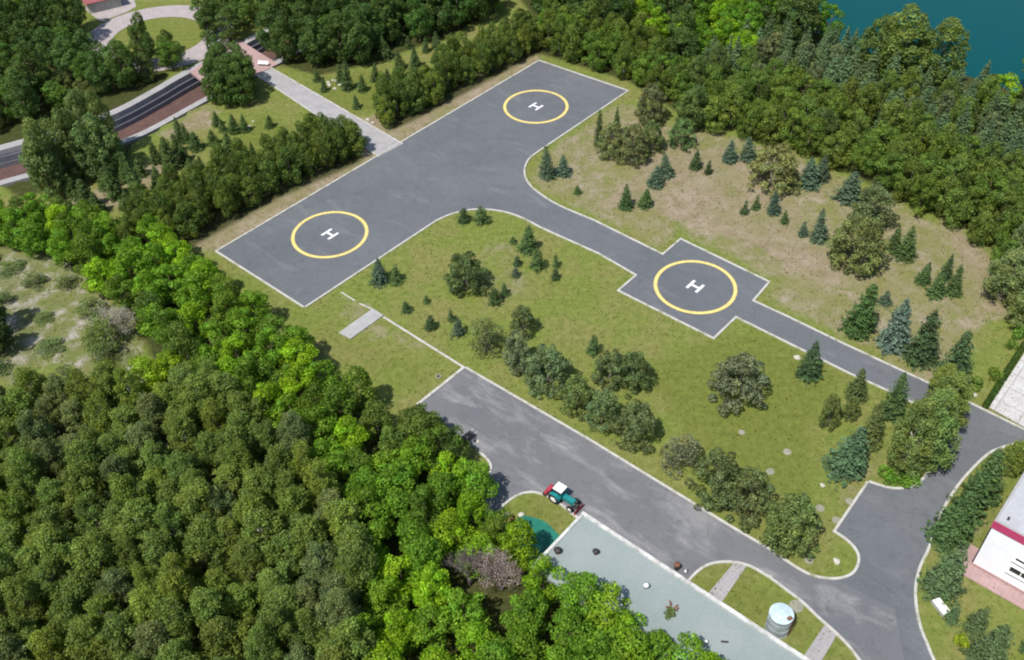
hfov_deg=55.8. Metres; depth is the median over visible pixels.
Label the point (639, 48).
hedge tree
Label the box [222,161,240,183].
hedge tree
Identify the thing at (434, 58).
hedge tree
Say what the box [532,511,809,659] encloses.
flat roofed building
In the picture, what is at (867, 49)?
spruce tree
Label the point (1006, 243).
broadleaf tree
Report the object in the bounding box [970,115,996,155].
spruce tree
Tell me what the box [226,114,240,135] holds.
spruce tree
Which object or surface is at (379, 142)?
paved path
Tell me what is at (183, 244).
broadleaf tree
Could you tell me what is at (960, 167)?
hedge tree
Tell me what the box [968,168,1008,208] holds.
broadleaf tree
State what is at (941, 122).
spruce tree
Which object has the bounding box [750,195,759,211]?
spruce tree
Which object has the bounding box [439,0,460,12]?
broadleaf tree
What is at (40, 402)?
birch tree
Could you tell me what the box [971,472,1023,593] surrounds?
white building
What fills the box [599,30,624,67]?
broadleaf tree
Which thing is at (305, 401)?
broadleaf tree
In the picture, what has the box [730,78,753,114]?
broadleaf tree
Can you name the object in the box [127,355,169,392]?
broadleaf tree
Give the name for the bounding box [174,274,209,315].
broadleaf tree
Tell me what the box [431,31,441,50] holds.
spruce tree
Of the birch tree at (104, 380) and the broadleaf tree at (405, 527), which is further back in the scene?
the birch tree at (104, 380)
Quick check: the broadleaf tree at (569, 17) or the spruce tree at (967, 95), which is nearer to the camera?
the spruce tree at (967, 95)
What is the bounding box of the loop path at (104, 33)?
[87,5,231,71]
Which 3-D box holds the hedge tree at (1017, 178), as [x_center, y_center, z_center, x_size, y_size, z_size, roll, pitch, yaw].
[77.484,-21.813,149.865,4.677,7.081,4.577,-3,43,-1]
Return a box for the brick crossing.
[190,39,277,88]
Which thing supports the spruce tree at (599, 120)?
on the ground at (734, 242)
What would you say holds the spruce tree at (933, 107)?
on the ground at (734, 242)
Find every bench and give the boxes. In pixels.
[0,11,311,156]
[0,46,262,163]
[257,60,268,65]
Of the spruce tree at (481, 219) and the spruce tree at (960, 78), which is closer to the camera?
the spruce tree at (481, 219)
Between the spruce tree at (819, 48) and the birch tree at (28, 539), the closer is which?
the birch tree at (28, 539)
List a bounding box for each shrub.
[81,328,103,341]
[663,606,674,620]
[877,464,899,486]
[894,470,921,487]
[953,633,969,651]
[971,375,983,391]
[988,366,1004,383]
[1004,337,1018,348]
[1011,323,1023,339]
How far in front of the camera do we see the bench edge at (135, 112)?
182.84 m
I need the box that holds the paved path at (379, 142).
[258,68,400,155]
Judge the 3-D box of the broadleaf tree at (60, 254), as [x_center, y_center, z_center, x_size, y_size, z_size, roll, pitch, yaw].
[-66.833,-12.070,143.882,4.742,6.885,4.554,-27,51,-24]
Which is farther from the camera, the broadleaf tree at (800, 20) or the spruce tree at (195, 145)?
the broadleaf tree at (800, 20)
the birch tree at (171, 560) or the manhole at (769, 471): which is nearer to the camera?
the birch tree at (171, 560)
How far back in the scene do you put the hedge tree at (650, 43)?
184.48 m
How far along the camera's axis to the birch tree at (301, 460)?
108.50 m
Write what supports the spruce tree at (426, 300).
on the ground at (734, 242)
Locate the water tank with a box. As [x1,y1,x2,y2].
[765,603,794,638]
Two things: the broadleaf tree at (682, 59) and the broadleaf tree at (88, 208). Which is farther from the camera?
the broadleaf tree at (682, 59)
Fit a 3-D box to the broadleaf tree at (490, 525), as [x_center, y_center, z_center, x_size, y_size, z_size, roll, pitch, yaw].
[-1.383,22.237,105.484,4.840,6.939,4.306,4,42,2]
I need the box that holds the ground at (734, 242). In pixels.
[0,0,1023,659]
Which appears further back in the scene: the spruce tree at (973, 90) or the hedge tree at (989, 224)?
the spruce tree at (973, 90)
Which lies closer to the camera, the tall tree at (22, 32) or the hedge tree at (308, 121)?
the hedge tree at (308, 121)
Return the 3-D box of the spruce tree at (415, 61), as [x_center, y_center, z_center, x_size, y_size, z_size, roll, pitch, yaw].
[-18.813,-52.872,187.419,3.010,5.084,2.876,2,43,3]
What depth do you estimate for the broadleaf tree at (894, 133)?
160.35 m
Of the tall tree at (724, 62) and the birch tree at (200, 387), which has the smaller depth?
the birch tree at (200, 387)
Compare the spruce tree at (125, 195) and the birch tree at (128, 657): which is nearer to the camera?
the birch tree at (128, 657)
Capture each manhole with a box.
[766,468,773,474]
[783,449,790,454]
[789,600,803,612]
[804,556,813,563]
[816,504,824,511]
[832,516,839,523]
[845,498,852,504]
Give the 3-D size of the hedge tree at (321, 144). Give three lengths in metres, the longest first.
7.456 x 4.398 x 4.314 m
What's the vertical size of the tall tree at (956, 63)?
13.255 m
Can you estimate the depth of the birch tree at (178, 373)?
120.22 m
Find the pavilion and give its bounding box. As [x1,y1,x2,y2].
[82,0,121,13]
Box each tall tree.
[0,0,21,49]
[0,56,4,78]
[0,298,6,321]
[0,317,14,353]
[2,0,24,26]
[2,68,39,120]
[5,62,40,105]
[9,19,35,56]
[14,39,50,97]
[18,0,53,47]
[18,133,64,201]
[20,117,64,186]
[25,0,54,24]
[31,26,63,65]
[34,117,69,173]
[46,0,85,38]
[48,107,86,183]
[50,36,84,78]
[56,107,84,168]
[62,88,103,140]
[63,0,86,30]
[69,120,104,178]
[72,28,103,60]
[81,112,125,172]
[84,50,113,93]
[84,89,119,152]
[104,38,136,89]
[127,11,154,68]
[189,0,220,24]
[193,2,218,39]
[198,57,224,102]
[204,34,229,58]
[204,43,225,83]
[207,55,237,106]
[215,6,243,40]
[216,0,239,12]
[220,53,244,90]
[223,61,255,104]
[228,41,254,77]
[229,51,258,93]
[253,0,275,21]
[253,2,287,51]
[261,0,290,33]
[268,15,298,62]
[281,0,310,29]
[288,0,317,51]
[297,14,329,65]
[310,0,330,28]
[323,9,355,62]
[327,0,353,37]
[339,4,373,64]
[347,0,378,35]
[354,2,384,50]
[369,0,401,43]
[374,0,406,32]
[396,0,421,23]
[416,0,442,25]
[425,0,457,33]
[465,0,492,21]
[530,0,563,17]
[559,0,581,13]
[566,0,596,23]
[591,0,611,19]
[601,0,636,31]
[654,0,683,29]
[665,3,696,57]
[665,26,699,66]
[670,0,698,12]
[675,85,709,129]
[682,54,708,90]
[707,41,731,79]
[744,0,786,32]
[775,0,823,43]
[790,3,810,11]
[805,106,839,145]
[856,14,898,70]
[876,3,935,79]
[916,16,971,84]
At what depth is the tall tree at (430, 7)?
197.84 m
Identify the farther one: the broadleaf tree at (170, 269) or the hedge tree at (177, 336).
the broadleaf tree at (170, 269)
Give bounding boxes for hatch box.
[931,598,950,616]
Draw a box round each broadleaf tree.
[0,43,23,67]
[0,74,8,99]
[0,88,20,120]
[0,194,6,214]
[0,206,12,230]
[0,207,29,249]
[10,0,20,15]
[13,218,53,257]
[20,191,50,219]
[22,200,53,232]
[40,80,66,108]
[44,204,72,240]
[46,228,78,266]
[51,26,75,52]
[52,211,84,249]
[65,201,99,227]
[65,233,107,276]
[69,51,96,81]
[72,199,102,241]
[72,217,109,259]
[80,256,121,296]
[91,43,117,77]
[93,210,126,243]
[98,232,128,263]
[102,272,141,309]
[112,44,138,75]
[113,247,147,289]
[121,235,153,275]
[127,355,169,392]
[130,268,169,307]
[135,212,163,245]
[135,301,179,343]
[136,242,170,279]
[146,222,179,263]
[151,263,188,302]
[152,309,191,355]
[154,35,185,69]
[156,349,187,377]
[159,234,191,276]
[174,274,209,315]
[176,253,207,289]
[177,301,206,338]
[184,256,222,301]
[188,352,230,375]
[191,319,231,360]
[209,291,245,335]
[211,272,244,318]
[213,355,242,386]
[218,334,250,367]
[219,306,260,348]
[227,0,249,27]
[232,352,275,389]
[233,358,273,404]
[238,0,259,18]
[238,289,272,329]
[243,382,282,423]
[251,323,290,369]
[254,312,292,354]
[266,362,307,399]
[268,390,306,436]
[278,361,321,409]
[279,336,318,379]
[283,325,315,361]
[294,405,342,455]
[295,381,339,428]
[301,359,341,400]
[306,0,329,18]
[306,437,347,481]
[314,14,341,56]
[320,449,356,498]
[322,383,358,432]
[333,415,369,463]
[334,0,356,12]
[337,365,379,413]
[339,612,388,655]
[341,446,380,487]
[341,465,386,513]
[342,485,393,531]
[351,555,385,603]
[362,575,410,628]
[364,640,404,659]
[366,518,391,566]
[368,449,417,486]
[372,486,411,535]
[373,462,418,508]
[374,608,418,659]
[379,554,421,606]
[395,402,445,441]
[396,434,435,479]
[396,518,433,563]
[402,533,449,580]
[404,0,434,41]
[405,484,445,535]
[406,601,456,650]
[411,560,451,613]
[417,423,462,472]
[418,471,459,513]
[419,645,461,659]
[429,450,469,493]
[431,507,475,559]
[433,423,469,459]
[437,587,491,640]
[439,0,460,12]
[441,0,473,30]
[451,459,498,506]
[454,529,501,580]
[455,621,501,659]
[456,490,488,533]
[474,636,519,659]
[478,507,517,552]
[489,0,503,13]
[496,517,539,571]
[499,588,551,642]
[506,626,548,659]
[521,553,565,605]
[536,8,552,36]
[541,644,583,659]
[549,607,591,654]
[554,571,609,625]
[558,12,572,47]
[566,623,625,659]
[567,13,589,38]
[581,31,602,63]
[584,581,633,640]
[588,40,607,70]
[596,22,615,58]
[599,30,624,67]
[599,625,654,659]
[606,608,646,658]
[621,0,648,26]
[622,3,643,14]
[631,628,676,659]
[632,50,653,85]
[640,0,651,11]
[644,6,670,37]
[646,0,671,16]
[647,54,675,87]
[665,631,710,659]
[668,55,687,73]
[670,70,693,100]
[674,90,705,118]
[675,11,701,30]
[682,55,703,76]
[683,19,702,48]
[685,20,711,57]
[691,0,716,24]
[696,651,725,659]
[700,63,722,104]
[702,79,729,119]
[706,17,738,46]
[708,0,734,22]
[708,18,733,48]
[713,80,740,110]
[716,0,739,9]
[718,2,743,29]
[726,29,761,60]
[730,56,754,84]
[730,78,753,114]
[736,0,763,36]
[736,102,762,139]
[737,0,752,20]
[745,68,763,98]
[749,98,771,122]
[760,0,789,28]
[763,58,783,85]
[765,74,795,104]
[766,85,795,120]
[777,106,807,147]
[778,60,805,92]
[790,73,818,108]
[792,6,810,34]
[793,115,827,155]
[811,0,830,32]
[814,77,840,106]
[816,3,844,37]
[827,92,852,130]
[850,132,880,177]
[863,123,899,155]
[874,152,907,187]
[905,112,938,148]
[909,150,946,184]
[909,173,939,214]
[924,131,955,170]
[950,134,987,169]
[954,186,990,219]
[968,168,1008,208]
[981,72,1022,112]
[990,185,1023,220]
[990,238,1022,279]
[991,212,1023,256]
[1008,88,1023,120]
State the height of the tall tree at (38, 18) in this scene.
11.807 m
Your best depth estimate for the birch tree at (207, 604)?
94.04 m
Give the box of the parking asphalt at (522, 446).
[421,369,903,659]
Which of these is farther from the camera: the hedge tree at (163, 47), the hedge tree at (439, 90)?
the hedge tree at (163, 47)
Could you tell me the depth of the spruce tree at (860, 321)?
129.51 m
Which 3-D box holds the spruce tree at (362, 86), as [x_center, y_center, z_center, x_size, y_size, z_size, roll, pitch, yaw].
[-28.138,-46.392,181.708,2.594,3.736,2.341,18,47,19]
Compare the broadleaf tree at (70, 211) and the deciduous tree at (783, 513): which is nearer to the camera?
the deciduous tree at (783, 513)
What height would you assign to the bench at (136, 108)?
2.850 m
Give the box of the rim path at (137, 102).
[0,11,307,154]
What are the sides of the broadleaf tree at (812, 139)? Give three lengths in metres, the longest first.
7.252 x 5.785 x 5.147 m
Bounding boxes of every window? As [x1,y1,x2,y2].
[1005,565,1023,581]
[1012,556,1023,567]
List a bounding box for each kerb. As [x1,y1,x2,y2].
[0,49,305,186]
[215,60,1023,659]
[256,67,402,156]
[341,292,464,368]
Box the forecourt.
[989,354,1023,426]
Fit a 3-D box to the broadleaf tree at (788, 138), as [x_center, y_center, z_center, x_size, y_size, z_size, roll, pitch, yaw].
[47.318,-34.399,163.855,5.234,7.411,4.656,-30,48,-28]
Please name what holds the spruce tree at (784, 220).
on the ground at (734, 242)
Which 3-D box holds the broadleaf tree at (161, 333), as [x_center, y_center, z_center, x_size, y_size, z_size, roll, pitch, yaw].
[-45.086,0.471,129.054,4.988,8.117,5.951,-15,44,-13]
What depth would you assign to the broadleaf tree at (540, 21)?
193.36 m
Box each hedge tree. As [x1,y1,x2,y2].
[0,110,4,126]
[7,195,34,233]
[35,65,55,84]
[47,194,77,226]
[52,68,72,92]
[72,77,92,99]
[115,199,140,236]
[115,217,141,247]
[123,194,146,217]
[128,181,150,208]
[128,208,150,243]
[131,289,163,324]
[134,52,157,81]
[137,201,156,222]
[140,30,154,49]
[140,189,156,204]
[148,191,176,226]
[153,174,176,207]
[155,29,172,41]
[156,41,175,58]
[156,206,178,234]
[160,163,185,193]
[165,320,204,368]
[166,188,177,209]
[169,182,192,204]
[172,192,194,222]
[173,201,199,238]
[178,169,201,195]
[186,189,211,217]
[187,172,213,208]
[188,193,211,229]
[189,160,207,189]
[203,161,224,189]
[203,172,225,208]
[209,142,228,172]
[213,179,236,218]
[216,176,241,210]
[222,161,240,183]
[226,152,243,176]
[226,172,244,200]
[230,136,254,174]
[236,176,261,206]
[239,157,259,195]
[249,155,264,184]
[254,160,279,193]
[256,133,276,158]
[262,151,283,177]
[273,141,298,174]
[274,126,290,154]
[277,145,302,185]
[286,130,305,156]
[288,142,312,173]
[293,120,313,149]
[299,141,318,176]
[302,112,320,140]
[306,130,327,154]
[313,111,332,145]
[314,130,337,166]
[323,117,348,153]
[328,125,351,162]
[337,114,347,128]
[340,118,362,146]
[342,123,367,156]
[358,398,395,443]
[372,76,392,109]
[372,79,395,118]
[375,71,389,96]
[376,95,395,128]
[378,424,411,461]
[387,78,408,118]
[390,65,409,91]
[393,75,408,109]
[400,72,424,113]
[403,413,435,450]
[405,67,426,89]
[415,79,432,107]
[417,64,430,90]
[424,71,445,104]
[426,53,446,81]
[429,62,446,93]
[433,42,452,72]
[437,51,460,90]
[442,33,463,63]
[445,49,463,81]
[452,31,471,66]
[457,46,471,73]
[457,56,475,84]
[469,36,479,64]
[471,36,494,74]
[476,26,489,41]
[482,39,502,70]
[485,21,496,37]
[489,30,508,62]
[497,17,513,41]
[497,23,513,57]
[502,30,522,63]
[511,8,530,43]
[516,24,533,54]
[518,11,537,38]
[520,19,539,51]
[536,8,560,48]
[539,0,561,30]
[548,13,567,55]
[556,4,573,20]
[560,23,583,61]
[567,18,591,50]
[571,9,591,31]
[576,1,598,37]
[589,17,607,40]
[606,12,619,30]
[609,15,630,38]
[612,40,635,78]
[614,32,636,64]
[629,10,648,43]
[630,21,648,50]
[631,41,648,69]
[642,36,662,57]
[643,64,667,100]
[646,24,658,44]
[646,35,668,80]
[656,38,677,69]
[659,65,684,99]
[673,62,690,93]
[691,66,716,89]
[701,96,729,133]
[717,84,747,127]
[726,74,744,98]
[739,43,760,69]
[744,70,771,107]
[753,104,785,145]
[770,97,796,133]
[793,95,820,133]
[800,89,824,115]
[817,130,853,168]
[819,89,840,118]
[832,126,862,161]
[835,75,863,115]
[838,108,870,131]
[845,116,870,146]
[849,81,883,125]
[855,84,879,115]
[868,49,890,78]
[876,68,900,107]
[876,97,910,134]
[884,141,920,182]
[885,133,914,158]
[893,155,925,201]
[894,65,922,101]
[899,99,925,133]
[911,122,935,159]
[926,175,961,216]
[931,76,960,108]
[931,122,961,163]
[937,156,970,197]
[941,151,976,187]
[942,187,975,230]
[949,96,980,133]
[967,208,998,246]
[969,156,1008,196]
[973,140,1004,173]
[975,73,1002,114]
[982,190,1021,230]
[995,148,1023,180]
[995,201,1023,242]
[996,169,1023,191]
[1008,162,1023,189]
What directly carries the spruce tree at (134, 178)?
on the ground at (734, 242)
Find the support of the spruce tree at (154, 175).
on the ground at (734, 242)
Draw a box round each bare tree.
[89,304,135,336]
[442,545,491,585]
[472,542,523,593]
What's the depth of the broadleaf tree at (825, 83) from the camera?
171.96 m
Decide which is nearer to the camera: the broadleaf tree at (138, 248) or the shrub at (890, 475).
the shrub at (890, 475)
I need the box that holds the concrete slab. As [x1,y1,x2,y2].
[339,308,383,338]
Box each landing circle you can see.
[291,211,368,257]
[503,90,568,123]
[654,260,736,313]
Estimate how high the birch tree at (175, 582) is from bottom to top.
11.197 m
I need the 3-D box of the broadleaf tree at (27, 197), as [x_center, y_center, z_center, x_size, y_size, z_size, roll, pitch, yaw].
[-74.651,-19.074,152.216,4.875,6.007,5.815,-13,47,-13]
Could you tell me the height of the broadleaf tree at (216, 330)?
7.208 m
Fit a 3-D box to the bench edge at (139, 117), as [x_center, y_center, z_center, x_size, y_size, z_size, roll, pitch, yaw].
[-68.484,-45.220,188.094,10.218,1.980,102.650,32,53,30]
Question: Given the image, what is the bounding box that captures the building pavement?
[957,544,1023,609]
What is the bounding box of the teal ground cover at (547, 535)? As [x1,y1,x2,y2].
[514,516,559,565]
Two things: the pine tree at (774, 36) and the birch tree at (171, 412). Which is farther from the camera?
the pine tree at (774, 36)
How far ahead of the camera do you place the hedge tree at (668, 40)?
181.62 m
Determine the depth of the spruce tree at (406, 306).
136.67 m
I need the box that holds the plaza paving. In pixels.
[85,0,135,21]
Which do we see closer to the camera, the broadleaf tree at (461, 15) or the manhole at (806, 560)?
the manhole at (806, 560)
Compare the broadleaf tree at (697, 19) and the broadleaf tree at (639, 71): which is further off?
the broadleaf tree at (697, 19)
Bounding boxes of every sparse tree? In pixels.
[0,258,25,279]
[0,291,13,305]
[0,355,12,375]
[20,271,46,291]
[32,310,52,326]
[33,336,64,358]
[52,274,77,290]
[55,363,71,375]
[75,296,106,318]
[80,311,126,351]
[85,341,120,363]
[468,316,504,356]
[659,433,702,479]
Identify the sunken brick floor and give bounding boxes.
[0,21,323,179]
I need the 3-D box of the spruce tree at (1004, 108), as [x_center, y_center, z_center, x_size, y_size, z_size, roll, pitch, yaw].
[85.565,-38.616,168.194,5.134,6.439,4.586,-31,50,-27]
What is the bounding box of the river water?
[792,0,1023,91]
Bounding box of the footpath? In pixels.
[709,563,836,659]
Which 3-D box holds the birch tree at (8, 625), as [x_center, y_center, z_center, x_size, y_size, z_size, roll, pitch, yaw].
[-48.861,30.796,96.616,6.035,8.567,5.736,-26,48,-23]
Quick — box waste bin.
[674,562,680,570]
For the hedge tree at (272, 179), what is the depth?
156.07 m
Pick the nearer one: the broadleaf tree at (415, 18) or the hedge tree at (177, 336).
the hedge tree at (177, 336)
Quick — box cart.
[462,428,476,442]
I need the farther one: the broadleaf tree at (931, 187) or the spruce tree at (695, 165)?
the spruce tree at (695, 165)
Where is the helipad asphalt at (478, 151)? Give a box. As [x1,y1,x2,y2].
[218,61,1023,659]
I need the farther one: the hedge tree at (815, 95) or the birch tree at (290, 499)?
the hedge tree at (815, 95)
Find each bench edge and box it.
[0,14,311,161]
[0,25,306,168]
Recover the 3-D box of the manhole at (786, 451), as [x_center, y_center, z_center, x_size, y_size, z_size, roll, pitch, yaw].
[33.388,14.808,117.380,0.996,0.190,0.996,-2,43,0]
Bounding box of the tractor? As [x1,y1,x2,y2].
[542,482,582,515]
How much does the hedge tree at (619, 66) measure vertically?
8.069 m
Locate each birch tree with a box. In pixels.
[0,385,7,416]
[0,395,19,442]
[0,415,37,460]
[0,442,50,501]
[0,443,7,482]
[0,474,14,515]
[0,488,36,543]
[0,519,29,577]
[0,546,30,605]
[0,572,55,629]
[0,599,12,618]
[0,609,48,659]
[0,633,34,659]
[2,386,52,433]
[4,447,42,516]
[7,366,55,422]
[8,545,59,606]
[13,409,62,463]
[22,526,68,569]
[25,626,76,659]
[26,504,80,541]
[27,558,85,612]
[28,437,68,486]
[28,520,91,587]
[33,396,75,437]
[34,477,77,522]
[42,373,82,416]
[43,591,94,651]
[51,569,115,617]
[57,399,108,434]
[57,432,79,471]
[58,460,110,533]
[61,439,103,501]
[62,613,131,659]
[63,365,113,428]
[70,530,127,594]
[73,489,112,544]
[77,426,114,466]
[80,389,115,436]
[83,528,112,576]
[83,592,136,638]
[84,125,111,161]
[85,367,134,425]
[91,357,141,408]
[92,433,136,482]
[93,567,139,627]
[95,607,149,659]
[97,454,133,503]
[98,499,141,551]
[105,535,150,592]
[107,402,158,445]
[107,472,159,523]
[110,495,160,567]
[113,365,153,423]
[114,444,163,481]
[123,421,168,458]
[124,654,144,659]
[128,581,180,640]
[129,561,184,614]
[130,620,173,659]
[134,391,167,440]
[137,438,171,483]
[137,528,186,585]
[142,466,179,507]
[150,501,190,556]
[150,593,210,653]
[151,382,183,426]
[151,565,205,631]
[153,477,182,534]
[154,636,196,659]
[159,552,203,604]
[160,406,202,456]
[163,450,214,486]
[164,361,201,407]
[166,413,207,465]
[172,477,229,549]
[175,371,214,432]
[177,467,213,511]
[178,511,231,578]
[186,651,220,659]
[188,585,242,640]
[193,358,228,405]
[194,430,226,476]
[196,615,246,659]
[199,397,227,444]
[200,567,235,596]
[201,484,239,518]
[205,370,243,427]
[209,515,245,573]
[212,464,244,513]
[212,653,241,659]
[213,426,263,470]
[219,439,263,492]
[219,580,263,630]
[223,409,266,451]
[225,389,272,437]
[228,616,281,659]
[229,539,268,607]
[230,487,287,549]
[240,505,300,579]
[241,463,279,507]
[242,623,285,659]
[247,418,281,465]
[253,603,307,659]
[255,566,297,611]
[257,444,303,490]
[257,584,310,651]
[267,527,319,581]
[268,467,308,524]
[274,485,316,530]
[275,410,311,476]
[283,641,314,659]
[284,512,337,571]
[287,438,317,499]
[287,607,327,653]
[288,576,324,634]
[299,540,336,598]
[303,457,343,514]
[309,586,365,640]
[312,635,360,659]
[313,486,358,537]
[314,570,365,618]
[320,498,374,545]
[327,616,380,659]
[330,535,380,606]
[331,520,372,580]
[887,397,943,480]
[906,385,962,473]
[920,368,975,429]
[927,363,957,393]
[982,246,1023,305]
[996,439,1023,475]
[1004,222,1023,263]
[1006,289,1023,327]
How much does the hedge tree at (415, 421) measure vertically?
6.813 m
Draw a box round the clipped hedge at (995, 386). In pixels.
[982,341,1023,408]
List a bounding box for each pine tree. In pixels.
[442,250,489,296]
[501,329,534,376]
[510,305,537,338]
[523,343,572,398]
[555,373,593,421]
[585,388,622,434]
[590,349,626,391]
[595,121,623,158]
[609,398,657,454]
[611,351,655,398]
[614,123,649,168]
[634,82,666,126]
[638,119,664,157]
[667,117,696,150]
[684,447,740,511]
[707,351,770,416]
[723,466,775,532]
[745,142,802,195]
[748,62,766,75]
[753,37,766,64]
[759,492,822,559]
[764,31,782,57]
[771,55,788,83]
[793,40,816,70]
[800,62,823,94]
[818,392,841,431]
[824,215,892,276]
[827,43,845,73]
[838,395,860,422]
[847,181,899,230]
[891,43,908,64]
[896,94,922,124]
[898,60,920,80]
[930,90,955,120]
[975,111,1001,140]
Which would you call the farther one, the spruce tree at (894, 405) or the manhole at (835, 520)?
the spruce tree at (894, 405)
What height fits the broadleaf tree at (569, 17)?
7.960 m
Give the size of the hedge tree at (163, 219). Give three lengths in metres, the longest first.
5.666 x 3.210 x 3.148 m
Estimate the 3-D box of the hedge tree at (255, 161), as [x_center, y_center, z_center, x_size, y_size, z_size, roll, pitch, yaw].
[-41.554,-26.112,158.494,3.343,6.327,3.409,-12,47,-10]
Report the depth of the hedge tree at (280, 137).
162.32 m
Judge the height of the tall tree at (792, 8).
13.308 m
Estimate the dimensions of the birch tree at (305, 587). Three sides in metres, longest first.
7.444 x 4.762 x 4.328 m
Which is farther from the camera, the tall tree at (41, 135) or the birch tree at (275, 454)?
the tall tree at (41, 135)
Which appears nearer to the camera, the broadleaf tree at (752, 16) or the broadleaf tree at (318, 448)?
the broadleaf tree at (318, 448)
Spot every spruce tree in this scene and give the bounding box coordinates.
[63,173,79,201]
[74,178,95,213]
[88,191,107,214]
[96,168,108,192]
[101,158,129,202]
[118,160,129,184]
[120,153,143,193]
[121,190,128,199]
[132,173,150,197]
[133,157,149,178]
[148,140,162,166]
[148,167,160,190]
[157,137,175,163]
[158,137,184,172]
[170,133,178,153]
[172,117,184,143]
[177,142,191,163]
[181,123,189,145]
[184,157,192,171]
[187,131,204,153]
[196,156,204,172]
[205,130,219,146]
[211,111,218,127]
[218,117,227,133]
[222,131,234,155]
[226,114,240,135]
[239,114,249,134]
[249,142,257,157]
[263,115,275,129]
[311,67,321,82]
[320,78,328,93]
[335,63,343,84]
[340,59,355,92]
[352,94,361,109]
[356,75,369,92]
[369,62,378,83]
[369,257,389,288]
[376,37,394,61]
[384,68,391,80]
[388,265,405,286]
[393,49,408,70]
[394,22,406,45]
[400,301,414,315]
[404,35,411,49]
[408,46,421,70]
[421,36,430,53]
[421,295,430,305]
[423,315,437,331]
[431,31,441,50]
[446,310,455,323]
[449,317,468,340]
[455,207,473,225]
[472,205,491,227]
[485,286,504,306]
[498,283,510,297]
[509,236,517,244]
[509,266,520,279]
[511,255,521,266]
[516,225,539,257]
[529,247,547,273]
[537,145,556,181]
[550,269,559,281]
[552,253,559,268]
[554,155,572,178]
[573,185,583,196]
[584,334,602,357]
[593,110,603,147]
[612,107,621,135]
[617,184,635,211]
[636,188,652,210]
[646,166,665,190]
[659,154,675,180]
[688,149,702,170]
[701,47,709,77]
[702,160,712,175]
[707,35,720,59]
[719,42,732,74]
[721,139,738,165]
[722,34,733,57]
[727,46,739,80]
[731,36,742,71]
[739,17,750,52]
[739,136,756,163]
[739,200,749,215]
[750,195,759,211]
[752,27,768,62]
[762,10,777,47]
[766,189,780,217]
[773,17,789,46]
[774,20,793,62]
[778,39,793,70]
[779,209,789,226]
[781,19,795,54]
[792,17,809,54]
[794,27,812,59]
[794,340,824,385]
[796,157,822,192]
[796,221,808,237]
[798,43,809,80]
[808,38,824,66]
[808,208,829,245]
[813,38,830,72]
[814,52,829,86]
[814,154,831,184]
[818,25,833,63]
[820,55,838,93]
[820,425,868,489]
[828,23,840,55]
[831,171,863,208]
[833,55,846,86]
[834,25,853,58]
[834,54,852,88]
[835,76,853,105]
[837,282,879,341]
[843,368,868,404]
[846,47,860,80]
[847,29,859,58]
[851,61,868,89]
[853,31,870,68]
[854,67,875,106]
[861,400,886,454]
[864,45,880,86]
[872,88,895,129]
[872,297,913,356]
[874,372,910,425]
[876,51,901,85]
[877,291,892,308]
[881,58,900,98]
[883,225,901,254]
[888,87,904,122]
[891,225,918,263]
[897,308,943,371]
[905,65,923,91]
[914,66,932,100]
[914,262,932,287]
[916,542,968,607]
[919,85,933,114]
[921,492,977,556]
[923,101,939,129]
[924,272,946,301]
[928,53,946,93]
[930,108,951,134]
[932,70,954,107]
[933,329,974,385]
[935,253,953,284]
[939,603,962,630]
[941,468,993,533]
[944,264,964,299]
[950,66,966,98]
[951,90,972,122]
[954,101,972,144]
[955,80,977,114]
[956,606,991,642]
[958,623,1014,659]
[962,60,991,104]
[962,447,1006,511]
[966,132,984,170]
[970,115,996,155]
[974,89,1002,131]
[991,117,1015,153]
[994,129,1023,164]
[998,91,1012,128]
[999,132,1019,177]
[1002,99,1023,140]
[1017,640,1023,654]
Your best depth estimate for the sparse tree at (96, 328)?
131.64 m
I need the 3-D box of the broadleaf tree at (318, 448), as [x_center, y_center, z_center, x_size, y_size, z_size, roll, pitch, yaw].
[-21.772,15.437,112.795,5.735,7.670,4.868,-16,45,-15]
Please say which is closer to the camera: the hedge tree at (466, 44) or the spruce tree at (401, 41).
the hedge tree at (466, 44)
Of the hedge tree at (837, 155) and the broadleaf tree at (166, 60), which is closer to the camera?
the hedge tree at (837, 155)
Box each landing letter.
[321,229,338,238]
[529,102,542,109]
[686,280,704,292]
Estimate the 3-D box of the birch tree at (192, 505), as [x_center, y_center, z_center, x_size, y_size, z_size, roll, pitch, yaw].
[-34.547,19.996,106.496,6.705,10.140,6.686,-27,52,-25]
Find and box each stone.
[793,355,800,359]
[833,558,839,564]
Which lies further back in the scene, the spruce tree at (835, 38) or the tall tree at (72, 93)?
the spruce tree at (835, 38)
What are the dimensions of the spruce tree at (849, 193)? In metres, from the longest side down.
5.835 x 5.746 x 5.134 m
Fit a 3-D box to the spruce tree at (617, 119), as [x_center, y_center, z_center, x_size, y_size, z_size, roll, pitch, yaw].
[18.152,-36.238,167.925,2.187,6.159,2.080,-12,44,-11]
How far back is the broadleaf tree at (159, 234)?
141.23 m
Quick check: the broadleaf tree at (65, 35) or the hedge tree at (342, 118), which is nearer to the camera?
the hedge tree at (342, 118)
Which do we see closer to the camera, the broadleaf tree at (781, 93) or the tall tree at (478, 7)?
the broadleaf tree at (781, 93)
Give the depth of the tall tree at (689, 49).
179.67 m
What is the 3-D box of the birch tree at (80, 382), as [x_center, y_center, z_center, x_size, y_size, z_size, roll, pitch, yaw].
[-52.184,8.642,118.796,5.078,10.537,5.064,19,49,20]
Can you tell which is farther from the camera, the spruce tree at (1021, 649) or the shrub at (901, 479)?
the shrub at (901, 479)
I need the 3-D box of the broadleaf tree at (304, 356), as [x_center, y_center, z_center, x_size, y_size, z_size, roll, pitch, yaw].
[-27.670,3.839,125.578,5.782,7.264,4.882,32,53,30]
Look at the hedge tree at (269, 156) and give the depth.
158.99 m

